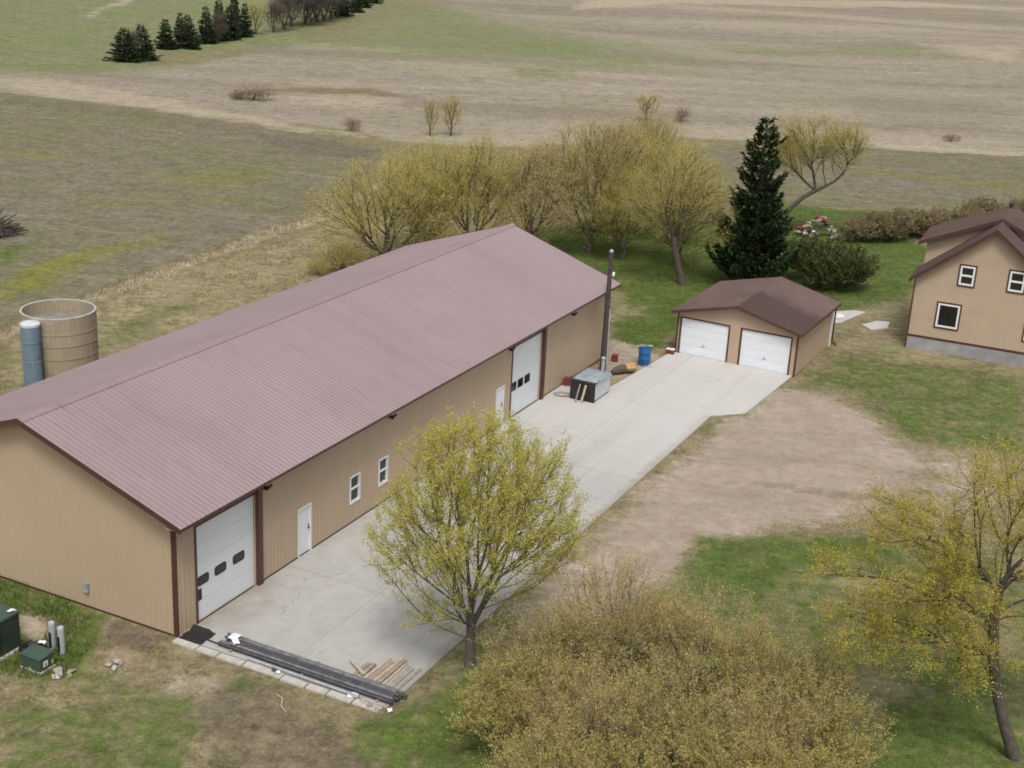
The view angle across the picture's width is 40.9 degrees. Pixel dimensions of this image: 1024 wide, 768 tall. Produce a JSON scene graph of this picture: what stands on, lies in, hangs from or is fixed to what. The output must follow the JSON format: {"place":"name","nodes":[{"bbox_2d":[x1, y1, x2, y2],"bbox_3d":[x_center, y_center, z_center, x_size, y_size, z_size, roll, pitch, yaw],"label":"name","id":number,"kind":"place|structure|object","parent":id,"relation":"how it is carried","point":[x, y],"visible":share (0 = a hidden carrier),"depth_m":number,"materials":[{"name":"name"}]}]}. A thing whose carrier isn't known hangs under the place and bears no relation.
{"place":"outdoors","nodes":[
{"label":"outdoors","id":0,"kind":"place"},
{"bbox_2d":[0,31,1023,767],"bbox_3d":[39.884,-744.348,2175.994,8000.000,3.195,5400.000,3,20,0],"label":"ground","id":1,"kind":"structure","parent":0,"point":[304,729],"depth_m":51.05,"materials":[{"name":"plant"}]},
{"bbox_2d":[0,604,24,660],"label":"pad transformer","id":2,"kind":"object","parent":1,"relation":"on","point":[10,637],"visible":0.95,"depth_m":45.13,"materials":[{"name":"metal"}]},
{"bbox_2d":[20,320,43,386],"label":"steel tank","id":3,"kind":"object","parent":1,"relation":"on","point":[32,354],"visible":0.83,"depth_m":66.02,"materials":[{"name":"metal"}]},
{"bbox_2d":[19,643,55,674],"bbox_3d":[-15.415,8.938,44.624,0.940,0.609,0.680,12,22,24],"label":"junction box","id":4,"kind":"object","parent":1,"relation":"on","point":[37,657],"visible":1,"depth_m":44.45,"materials":[{"name":"metal"}]},
{"bbox_2d":[0,576,95,679],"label":"tall grass","id":5,"kind":"structure","parent":1,"relation":"on","point":[45,635],"depth_m":47.22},
{"bbox_2d":[48,620,56,648],"bbox_3d":[-15.289,8.363,45.694,0.230,1.090,0.243,9,20,17],"label":"utility pedestal","id":6,"kind":"object","parent":1,"relation":"on","point":[51,633],"visible":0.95,"depth_m":45.58,"materials":[{"name":"grey plastic"}]},
{"bbox_2d":[19,299,98,379],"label":"concrete silo","id":7,"kind":"object","parent":1,"relation":"on","point":[69,335],"visible":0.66,"depth_m":67.15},
{"bbox_2d":[57,625,65,653],"bbox_3d":[-14.899,8.477,45.429,0.230,1.090,0.243,14,22,29],"label":"utility pedestal","id":8,"kind":"object","parent":1,"relation":"on","point":[61,639],"visible":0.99,"depth_m":45.32,"materials":[{"name":"grey plastic"}]},
{"bbox_2d":[0,199,382,393],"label":"dry grass","id":9,"kind":"structure","parent":1,"relation":"on","point":[225,264],"depth_m":90.37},
{"bbox_2d":[242,661,284,678],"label":"edging block","id":10,"kind":"structure","parent":1,"relation":"on","point":[259,668],"depth_m":45.11,"materials":[{"name":"concrete"}]},
{"bbox_2d":[280,675,308,688],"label":"edging block","id":11,"kind":"structure","parent":1,"relation":"on","point":[294,681],"depth_m":44.51,"materials":[{"name":"concrete"}]},
{"bbox_2d":[0,223,621,637],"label":"machine shed","id":12,"kind":"structure","parent":1,"relation":"on","point":[178,483],"depth_m":53.36,"materials":[{"name":"beige metal"}]},
{"bbox_2d":[196,496,253,620],"bbox_3d":[-10.135,6.100,48.519,0.082,3.678,3.260,12,22,24],"label":"overhead door","id":13,"kind":"structure","parent":12,"relation":"in","point":[225,544],"depth_m":48.50,"materials":[{"name":"white paint"}]},
{"bbox_2d":[298,502,311,557],"bbox_3d":[-7.997,5.591,52.777,0.160,2.010,0.870,12,22,24],"label":"entry door","id":14,"kind":"structure","parent":12,"relation":"in","point":[304,513],"depth_m":52.84,"materials":[{"name":"white paint"}]},
{"bbox_2d":[349,471,360,504],"bbox_3d":[-6.379,4.204,55.596,0.145,1.200,0.760,12,22,24],"label":"window","id":15,"kind":"structure","parent":12,"relation":"in","point":[355,481],"depth_m":55.71,"materials":[{"name":"white plastic"}]},
{"bbox_2d":[378,455,388,486],"bbox_3d":[-5.411,3.610,57.418,0.145,1.200,0.730,12,22,24],"label":"window","id":16,"kind":"structure","parent":12,"relation":"in","point":[383,462],"depth_m":57.51,"materials":[{"name":"white plastic"}]},
{"bbox_2d":[495,385,504,425],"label":"entry door","id":17,"kind":"structure","parent":12,"relation":"in","point":[500,392],"depth_m":66.58,"materials":[{"name":"white paint"}]},
{"bbox_2d":[510,333,540,415],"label":"overhead door","id":18,"kind":"structure","parent":12,"relation":"in","point":[526,359],"depth_m":68.76,"materials":[{"name":"white paint"}]},
{"bbox_2d":[301,255,334,275],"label":"willow shrub","id":19,"kind":"object","parent":1,"relation":"on","point":[317,268],"visible":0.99,"depth_m":90.92,"materials":[{"name":"yellow plant"}]},
{"bbox_2d":[326,690,354,703],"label":"edging block","id":20,"kind":"structure","parent":1,"relation":"on","point":[339,696],"depth_m":43.81,"materials":[{"name":"concrete"}]},
{"bbox_2d":[313,232,370,270],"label":"willow shrub","id":21,"kind":"object","parent":1,"relation":"on","point":[351,257],"visible":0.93,"depth_m":91.70,"materials":[{"name":"yellow plant"}]},
{"bbox_2d":[294,149,465,259],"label":"willow tree","id":22,"kind":"object","parent":1,"relation":"on","point":[394,209],"visible":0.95,"depth_m":92.26,"materials":[{"name":"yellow plant"}]},
{"bbox_2d":[179,444,638,708],"bbox_3d":[-2.853,6.596,54.179,8.320,0.300,21.320,12,22,24],"label":"concrete apron","id":23,"kind":"object","parent":1,"relation":"on","point":[328,602],"visible":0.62,"depth_m":49.67,"materials":[{"name":"concrete"}]},
{"bbox_2d":[178,624,215,643],"bbox_3d":[-10.728,8.537,46.882,0.986,0.139,0.829,12,22,24],"label":"rubber mat","id":24,"kind":"object","parent":23,"relation":"on","point":[198,634],"visible":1,"depth_m":46.93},
{"bbox_2d":[247,657,359,697],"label":"steel pipe","id":25,"kind":"object","parent":23,"relation":"on","point":[304,677],"visible":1,"depth_m":44.63,"materials":[{"name":"grey metal"}]},
{"bbox_2d":[387,666,414,686],"bbox_3d":[-3.652,9.612,45.035,0.240,0.046,1.420,12,21,24],"label":"loose board","id":26,"kind":"object","parent":23,"relation":"on","point":[401,676],"visible":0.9,"depth_m":45.04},
{"bbox_2d":[373,131,480,242],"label":"willow tree","id":27,"kind":"object","parent":1,"relation":"on","point":[428,158],"visible":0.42,"depth_m":96.32,"materials":[{"name":"yellow plant"}]},
{"bbox_2d":[399,127,529,235],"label":"willow tree","id":28,"kind":"object","parent":1,"relation":"on","point":[490,175],"visible":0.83,"depth_m":95.19,"materials":[{"name":"yellow plant"}]},
{"bbox_2d":[359,399,602,668],"bbox_3d":[-1.060,5.056,44.434,6.897,9.449,6.951,-15,27,-42],"label":"maple tree","id":29,"kind":"object","parent":1,"relation":"on","point":[456,479],"visible":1,"depth_m":43.58,"materials":[{"name":"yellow plant"}]},
{"bbox_2d":[440,639,582,752],"bbox_3d":[0.150,9.487,41.536,4.230,3.211,4.267,5,20,6],"label":"budding shrub","id":30,"kind":"object","parent":1,"relation":"on","point":[489,716],"visible":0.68,"depth_m":41.02,"materials":[{"name":"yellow plant"}]},
{"bbox_2d":[480,136,591,245],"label":"willow tree","id":31,"kind":"object","parent":1,"relation":"on","point":[529,156],"visible":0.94,"depth_m":96.78,"materials":[{"name":"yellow plant"}]},
{"bbox_2d":[467,592,615,725],"bbox_3d":[0.906,8.400,43.256,5.352,4.175,4.549,-7,22,-27],"label":"budding shrub","id":32,"kind":"object","parent":1,"relation":"on","point":[533,648],"visible":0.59,"depth_m":42.91,"materials":[{"name":"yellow plant"}]},
{"bbox_2d":[464,705,627,767],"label":"budding shrub","id":33,"kind":"object","parent":1,"relation":"on","point":[526,760],"visible":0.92,"depth_m":37.70,"materials":[{"name":"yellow plant"}]},
{"bbox_2d":[499,636,669,767],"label":"budding shrub","id":34,"kind":"object","parent":1,"relation":"on","point":[594,698],"visible":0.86,"depth_m":39.21,"materials":[{"name":"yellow plant"}]},
{"bbox_2d":[527,107,659,252],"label":"willow tree","id":35,"kind":"object","parent":1,"relation":"on","point":[599,152],"visible":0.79,"depth_m":98.10,"materials":[{"name":"yellow plant"}]},
{"bbox_2d":[599,249,614,370],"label":"utility pole","id":36,"kind":"object","parent":1,"relation":"on","point":[605,334],"visible":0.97,"depth_m":74.36,"materials":[{"name":"grey wood"}]},
{"bbox_2d":[561,124,670,233],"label":"willow tree","id":37,"kind":"object","parent":1,"relation":"on","point":[636,154],"visible":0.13,"depth_m":105.26,"materials":[{"name":"yellow plant"}]},
{"bbox_2d":[533,537,705,686],"bbox_3d":[3.412,7.554,44.840,5.779,5.000,5.024,3,20,0],"label":"budding shrub","id":38,"kind":"object","parent":1,"relation":"on","point":[611,622],"visible":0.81,"depth_m":44.51,"materials":[{"name":"yellow plant"}]},
{"bbox_2d":[611,362,635,373],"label":"cut log","id":39,"kind":"object","parent":1,"relation":"on","point":[625,368],"visible":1,"depth_m":75.15,"materials":[{"name":"wood"}]},
{"bbox_2d":[550,718,704,767],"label":"budding shrub","id":40,"kind":"object","parent":1,"relation":"on","point":[653,756],"visible":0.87,"depth_m":37.58,"materials":[{"name":"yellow plant"}]},
{"bbox_2d":[581,156,674,259],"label":"willow tree","id":41,"kind":"object","parent":1,"relation":"on","point":[617,190],"visible":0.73,"depth_m":97.56,"materials":[{"name":"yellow plant"}]},
{"bbox_2d":[638,344,651,365],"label":"plastic barrel","id":42,"kind":"object","parent":1,"relation":"on","point":[644,357],"visible":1,"depth_m":76.67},
{"bbox_2d":[602,128,732,242],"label":"willow tree","id":43,"kind":"object","parent":1,"relation":"on","point":[653,161],"visible":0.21,"depth_m":103.02,"materials":[{"name":"yellow plant"}]},
{"bbox_2d":[581,639,756,767],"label":"budding shrub","id":44,"kind":"object","parent":1,"relation":"on","point":[676,719],"visible":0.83,"depth_m":39.81,"materials":[{"name":"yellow plant"}]},
{"bbox_2d":[610,137,745,285],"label":"willow tree","id":45,"kind":"object","parent":1,"relation":"on","point":[673,234],"visible":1,"depth_m":91.58,"materials":[{"name":"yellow plant"}]},
{"bbox_2d":[645,158,719,264],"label":"willow tree","id":46,"kind":"object","parent":1,"relation":"on","point":[673,213],"visible":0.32,"depth_m":96.90,"materials":[{"name":"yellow plant"}]},
{"bbox_2d":[619,573,794,708],"bbox_3d":[6.098,8.285,43.754,5.024,4.616,5.779,-11,24,-34],"label":"budding shrub","id":47,"kind":"object","parent":1,"relation":"on","point":[697,641],"visible":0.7,"depth_m":43.51,"materials":[{"name":"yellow plant"}]},
{"bbox_2d":[671,734,788,767],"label":"budding shrub","id":48,"kind":"object","parent":1,"relation":"on","point":[727,755],"visible":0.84,"depth_m":37.65,"materials":[{"name":"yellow plant"}]},
{"bbox_2d":[704,116,802,279],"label":"spruce tree","id":49,"kind":"object","parent":1,"relation":"on","point":[749,256],"visible":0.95,"depth_m":91.67,"materials":[{"name":"green plant"}]},
{"bbox_2d":[671,276,841,376],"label":"two car garage","id":50,"kind":"structure","parent":1,"relation":"on","point":[781,324],"depth_m":77.94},
{"bbox_2d":[679,318,728,361],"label":"garage door","id":51,"kind":"structure","parent":50,"relation":"in","point":[698,338],"depth_m":78.36,"materials":[{"name":"white paint"}]},
{"bbox_2d":[739,329,790,373],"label":"garage door","id":52,"kind":"structure","parent":50,"relation":"in","point":[758,350],"depth_m":76.79,"materials":[{"name":"white paint"}]},
{"bbox_2d":[674,668,840,767],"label":"budding shrub","id":53,"kind":"object","parent":1,"relation":"on","point":[752,731],"visible":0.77,"depth_m":39.15,"materials":[{"name":"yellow plant"}]},
{"bbox_2d":[539,209,1020,450],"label":"yard grass","id":54,"kind":"structure","parent":1,"relation":"on","point":[795,280],"depth_m":94.58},
{"bbox_2d":[693,606,872,735],"bbox_3d":[8.329,9.008,42.340,5.633,4.395,4.789,8,20,13],"label":"budding shrub","id":55,"kind":"object","parent":1,"relation":"on","point":[743,678],"visible":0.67,"depth_m":42.33,"materials":[{"name":"yellow plant"}]},
{"bbox_2d":[735,730,859,767],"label":"budding shrub","id":56,"kind":"object","parent":1,"relation":"on","point":[821,758],"visible":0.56,"depth_m":38.14,"materials":[{"name":"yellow plant"}]},
{"bbox_2d":[743,105,881,220],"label":"willow tree","id":57,"kind":"object","parent":1,"relation":"on","point":[832,144],"visible":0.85,"depth_m":106.77,"materials":[{"name":"yellow plant"}]},
{"bbox_2d":[784,228,845,278],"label":"dark bush","id":58,"kind":"object","parent":1,"relation":"on","point":[802,254],"visible":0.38,"depth_m":95.44,"materials":[{"name":"green plant"}]},
{"bbox_2d":[753,660,900,767],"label":"budding shrub","id":59,"kind":"object","parent":1,"relation":"on","point":[841,733],"visible":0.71,"depth_m":39.92,"materials":[{"name":"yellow plant"}]},
{"bbox_2d":[798,238,882,289],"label":"dark bush","id":60,"kind":"object","parent":1,"relation":"on","point":[851,266],"visible":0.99,"depth_m":93.31,"materials":[{"name":"green plant"}]},
{"bbox_2d":[833,310,865,323],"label":"concrete pad","id":61,"kind":"object","parent":1,"relation":"on","point":[849,314],"visible":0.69,"depth_m":88.61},
{"bbox_2d":[834,215,883,241],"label":"hedge shrub","id":62,"kind":"object","parent":1,"relation":"on","point":[861,228],"visible":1,"depth_m":107.87,"materials":[{"name":"brown plant"}]},
{"bbox_2d":[862,321,889,330],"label":"concrete pad","id":63,"kind":"object","parent":1,"relation":"on","point":[876,325],"visible":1,"depth_m":86.54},
{"bbox_2d":[854,207,903,239],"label":"hedge shrub","id":64,"kind":"object","parent":1,"relation":"on","point":[869,215],"visible":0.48,"depth_m":109.20,"materials":[{"name":"brown plant"}]},
{"bbox_2d":[871,204,920,240],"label":"hedge shrub","id":65,"kind":"object","parent":1,"relation":"on","point":[908,219],"visible":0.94,"depth_m":108.47,"materials":[{"name":"brown plant"}]},
{"bbox_2d":[797,428,1023,761],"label":"leaning tree","id":66,"kind":"object","parent":1,"relation":"on","point":[991,651],"visible":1,"depth_m":40.56,"materials":[{"name":"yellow plant"}]},
{"bbox_2d":[914,206,953,234],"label":"hedge shrub","id":67,"kind":"object","parent":1,"relation":"on","point":[936,218],"visible":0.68,"depth_m":110.04,"materials":[{"name":"brown plant"}]},
{"bbox_2d":[905,202,1023,367],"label":"farmhouse","id":68,"kind":"object","parent":1,"relation":"on","point":[967,300],"visible":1,"depth_m":80.53,"materials":[{"name":"beige"}]},
{"bbox_2d":[933,301,961,330],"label":"window","id":69,"kind":"structure","parent":68,"relation":"in","point":[947,315],"depth_m":81.10,"materials":[{"name":"glass"}]},
{"bbox_2d":[956,264,977,287],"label":"window","id":70,"kind":"structure","parent":68,"relation":"in","point":[967,274],"depth_m":79.98,"materials":[{"name":"white plastic"}]},
{"bbox_2d":[1006,269,1023,294],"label":"window","id":71,"kind":"structure","parent":68,"relation":"in","point":[1015,282],"depth_m":78.93,"materials":[{"name":"white plastic"}]},
{"bbox_2d":[949,204,987,220],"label":"hedge shrub","id":72,"kind":"object","parent":1,"relation":"on","point":[967,213],"visible":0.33,"depth_m":112.52,"materials":[{"name":"brown plant"}]},
{"bbox_2d":[960,193,1013,212],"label":"hedge shrub","id":73,"kind":"object","parent":1,"relation":"on","point":[982,202],"visible":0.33,"depth_m":115.41,"materials":[{"name":"brown plant"}]},
{"bbox_2d":[0,0,1023,156],"bbox_3d":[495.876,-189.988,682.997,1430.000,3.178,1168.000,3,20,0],"label":"meadow","id":74,"kind":"structure","parent":0,"point":[918,75],"depth_m":214.74,"materials":[{"name":"plant"}]},
{"bbox_2d":[102,27,147,62],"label":"fir tree","id":75,"kind":"object","parent":74,"relation":"on","point":[124,54],"visible":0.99,"depth_m":191.90,"materials":[{"name":"green plant"}]},
{"bbox_2d":[131,24,163,61],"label":"fir tree","id":76,"kind":"object","parent":74,"relation":"on","point":[146,49],"visible":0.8,"depth_m":194.94,"materials":[{"name":"green plant"}]},
{"bbox_2d":[152,19,178,49],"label":"fir tree","id":77,"kind":"object","parent":74,"relation":"on","point":[163,43],"visible":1,"depth_m":211.07,"materials":[{"name":"green plant"}]},
{"bbox_2d":[176,14,201,49],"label":"fir tree","id":78,"kind":"object","parent":74,"relation":"on","point":[192,43],"visible":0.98,"depth_m":213.58,"materials":[{"name":"green plant"}]},
{"bbox_2d":[196,6,218,44],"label":"fir tree","id":79,"kind":"object","parent":74,"relation":"on","point":[206,35],"visible":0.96,"depth_m":222.11,"materials":[{"name":"green plant"}]},
{"bbox_2d":[210,9,230,43],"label":"bare tree","id":80,"kind":"object","parent":74,"relation":"on","point":[219,20],"visible":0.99,"depth_m":223.11,"materials":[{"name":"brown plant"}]},
{"bbox_2d":[211,0,230,41],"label":"fir tree","id":81,"kind":"object","parent":74,"relation":"on","point":[221,9],"visible":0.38,"depth_m":226.78,"materials":[{"name":"green plant"}]},
{"bbox_2d":[224,6,243,40],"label":"fir tree","id":82,"kind":"object","parent":74,"relation":"on","point":[233,26],"visible":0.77,"depth_m":229.04,"materials":[{"name":"green plant"}]},
{"bbox_2d":[227,0,244,37],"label":"fir tree","id":83,"kind":"object","parent":74,"relation":"on","point":[236,11],"visible":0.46,"depth_m":231.90,"materials":[{"name":"green plant"}]},
{"bbox_2d":[239,3,255,37],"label":"fir tree","id":84,"kind":"object","parent":74,"relation":"on","point":[246,28],"visible":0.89,"depth_m":234.38,"materials":[{"name":"green plant"}]},
{"bbox_2d":[228,83,280,99],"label":"rusty bush","id":85,"kind":"object","parent":74,"relation":"on","point":[254,93],"visible":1,"depth_m":163.05,"materials":[{"name":"brown plant"}]},
{"bbox_2d":[244,0,268,34],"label":"budding tree","id":86,"kind":"object","parent":74,"relation":"on","point":[253,12],"visible":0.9,"depth_m":238.01,"materials":[{"name":"yellow plant"}]},
{"bbox_2d":[263,0,286,31],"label":"bare tree","id":87,"kind":"object","parent":74,"relation":"on","point":[273,15],"visible":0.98,"depth_m":242.49,"materials":[{"name":"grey plant"}]},
{"bbox_2d":[265,0,304,29],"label":"bare tree","id":88,"kind":"object","parent":74,"relation":"on","point":[287,16],"visible":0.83,"depth_m":246.21,"materials":[{"name":"brown plant"}]},
{"bbox_2d":[296,0,329,25],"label":"bare tree","id":89,"kind":"object","parent":74,"relation":"on","point":[315,6],"visible":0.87,"depth_m":255.02,"materials":[{"name":"brown plant"}]},
{"bbox_2d":[422,96,441,135],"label":"budding tree","id":90,"kind":"object","parent":74,"relation":"on","point":[426,108],"visible":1,"depth_m":144.68,"materials":[{"name":"yellow plant"}]},
{"bbox_2d":[439,92,464,135],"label":"budding tree","id":91,"kind":"object","parent":74,"relation":"on","point":[452,107],"visible":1,"depth_m":145.32,"materials":[{"name":"yellow plant"}]},
{"bbox_2d":[632,91,662,119],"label":"budding tree","id":92,"kind":"object","parent":74,"relation":"on","point":[646,103],"visible":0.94,"depth_m":162.57,"materials":[{"name":"yellow plant"}]},
{"bbox_2d":[0,92,1023,327],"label":"crop field","id":93,"kind":"structure","parent":0,"point":[130,191],"depth_m":122.67,"materials":[{"name":"plant"}]},
{"bbox_2d":[0,207,28,238],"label":"brush heap","id":94,"kind":"object","parent":93,"relation":"on","point":[13,229],"visible":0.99,"depth_m":97.18,"materials":[{"name":"brown plant"}]},
{"bbox_2d":[617,103,693,203],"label":"willow tree","id":95,"kind":"object","parent":93,"relation":"on","point":[657,126],"visible":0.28,"depth_m":111.68,"materials":[{"name":"yellow plant"}]},
{"bbox_2d":[482,352,791,480],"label":"concrete driveway","id":96,"kind":"structure","parent":0,"point":[639,425],"depth_m":69.70,"materials":[{"name":"concrete"}]},
{"bbox_2d":[570,356,611,402],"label":"outdoor stove","id":97,"kind":"object","parent":96,"relation":"on","point":[596,382],"visible":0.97,"depth_m":70.84,"materials":[{"name":"metal"}]},
{"bbox_2d":[535,382,926,638],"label":"dirt driveway","id":98,"kind":"structure","parent":0,"point":[783,460],"depth_m":60.92,"materials":[{"name":"soil"}]},
{"bbox_3d":[-4.069,9.933,44.035,0.090,0.070,1.010,12,22,24],"label":"sleeper block","id":99,"kind":"object","parent":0,"visible":0},
{"bbox_2d":[217,641,392,703],"bbox_3d":[-6.840,9.392,44.882,6.895,0.104,0.104,12,22,25],"label":"steel pipe","id":100,"kind":"object","parent":99,"relation":"on","point":[307,673],"visible":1,"depth_m":44.77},
{"bbox_2d":[219,640,393,700],"bbox_3d":[-6.808,9.349,45.006,6.851,0.104,0.104,12,22,25],"label":"steel pipe","id":101,"kind":"object","parent":99,"relation":"on","point":[223,641],"visible":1,"depth_m":46.27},
{"bbox_2d":[229,642,392,699],"bbox_3d":[-6.633,9.334,44.831,6.426,0.104,0.104,12,22,25],"label":"steel pipe","id":102,"kind":"object","parent":101,"relation":"on","point":[314,672],"visible":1,"depth_m":44.73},
{"bbox_2d":[226,639,398,700],"bbox_3d":[-6.631,9.338,45.064,6.807,0.104,0.104,12,22,25],"label":"steel pipe","id":103,"kind":"object","parent":99,"relation":"on","point":[395,697],"visible":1,"depth_m":43.68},
{"bbox_2d":[232,642,393,697],"bbox_3d":[-6.576,9.297,44.943,6.358,0.104,0.104,12,22,25],"label":"steel pipe","id":104,"kind":"object","parent":103,"relation":"on","point":[320,671],"visible":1,"depth_m":44.78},
{"bbox_2d":[227,632,403,692],"bbox_3d":[-6.590,9.198,45.464,6.989,0.104,0.104,12,22,25],"label":"steel pipe","id":105,"kind":"object","parent":99,"relation":"on","point":[398,690],"visible":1,"depth_m":45.28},
{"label":"steel pipe","id":106,"kind":"object","parent":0,"visible":0},
{"bbox_2d":[225,635,399,696],"bbox_3d":[-6.646,9.232,45.115,6.882,0.104,0.104,12,22,25],"label":"steel pipe","id":107,"kind":"object","parent":106,"relation":"on","point":[325,670],"visible":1,"depth_m":44.92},
{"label":"steel pipe","id":108,"kind":"object","parent":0,"visible":0},
{"bbox_2d":[237,637,396,692],"bbox_3d":[-6.525,9.209,45.199,6.385,0.104,0.104,12,22,25],"label":"steel pipe","id":109,"kind":"object","parent":108,"relation":"on","point":[318,665],"visible":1,"depth_m":45.09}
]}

